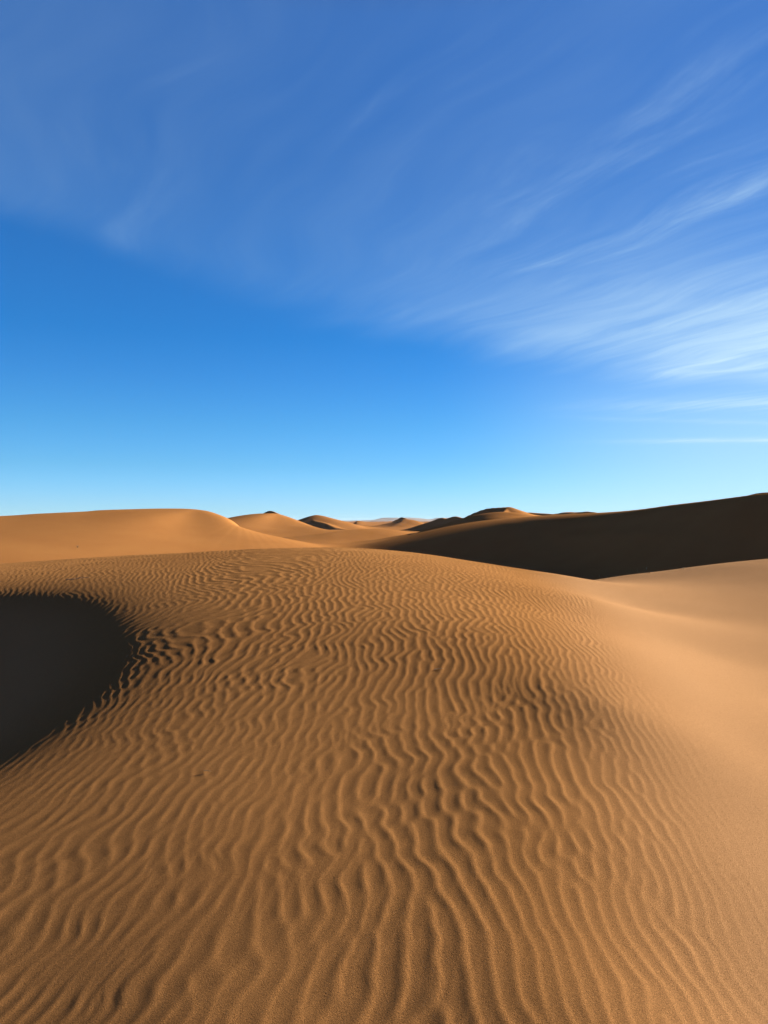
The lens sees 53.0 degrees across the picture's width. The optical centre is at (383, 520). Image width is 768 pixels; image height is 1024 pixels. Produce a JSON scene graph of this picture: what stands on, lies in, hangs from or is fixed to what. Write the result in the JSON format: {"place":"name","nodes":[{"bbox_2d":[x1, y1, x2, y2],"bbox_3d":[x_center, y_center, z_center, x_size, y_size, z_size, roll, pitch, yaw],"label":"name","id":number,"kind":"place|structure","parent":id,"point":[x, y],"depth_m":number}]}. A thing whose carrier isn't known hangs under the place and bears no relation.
{"place":"outdoors","nodes":[
{"label":"outdoors","id":0,"kind":"place"},
{"bbox_2d":[0,508,341,562],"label":"broad dune","id":1,"kind":"structure","parent":0,"point":[55,536],"depth_m":49.24},
{"bbox_2d":[228,513,334,535],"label":"smooth dune","id":2,"kind":"structure","parent":0,"point":[271,523],"depth_m":123.16},
{"bbox_2d":[298,515,384,528],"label":"peaked dune","id":3,"kind":"structure","parent":0,"point":[320,521],"depth_m":251.10},
{"bbox_2d":[283,529,413,541],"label":"dune","id":4,"kind":"structure","parent":0,"point":[357,535],"depth_m":99.63},
{"bbox_2d":[0,547,767,1023],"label":"rippled dune","id":5,"kind":"structure","parent":0,"point":[308,785],"depth_m":3.88},
{"bbox_2d":[0,0,767,520],"label":"sky","id":6,"kind":"structure","parent":0,"point":[343,260]},
{"bbox_2d":[345,518,446,521],"bbox_3d":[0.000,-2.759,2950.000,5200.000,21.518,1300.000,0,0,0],"label":"hills","id":7,"kind":"structure","parent":0,"point":[394,519],"depth_m":2725.81},
{"bbox_2d":[370,517,423,527],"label":"distant dune","id":8,"kind":"structure","parent":0,"point":[402,522],"depth_m":324.83},
{"bbox_2d":[405,516,461,529],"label":"shadowed dune","id":9,"kind":"structure","parent":0,"point":[436,522],"depth_m":196.09},
{"bbox_2d":[273,521,616,579],"bbox_3d":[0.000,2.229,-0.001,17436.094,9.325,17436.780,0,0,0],"label":"desert floor","id":10,"kind":"structure","parent":0,"point":[569,572],"depth_m":46.02},
{"bbox_2d":[361,507,541,543],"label":"tall dune","id":11,"kind":"structure","parent":0,"point":[495,513],"depth_m":83.54},
{"bbox_2d":[528,512,557,515],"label":"pale dune","id":12,"kind":"structure","parent":0,"point":[542,514],"depth_m":190.55},
{"bbox_2d":[339,493,767,576],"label":"long ridge dune","id":13,"kind":"structure","parent":0,"point":[676,536],"depth_m":42.90},
{"bbox_2d":[557,512,595,514],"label":"dark distant dune","id":14,"kind":"structure","parent":0,"point":[574,512],"depth_m":226.81}
]}

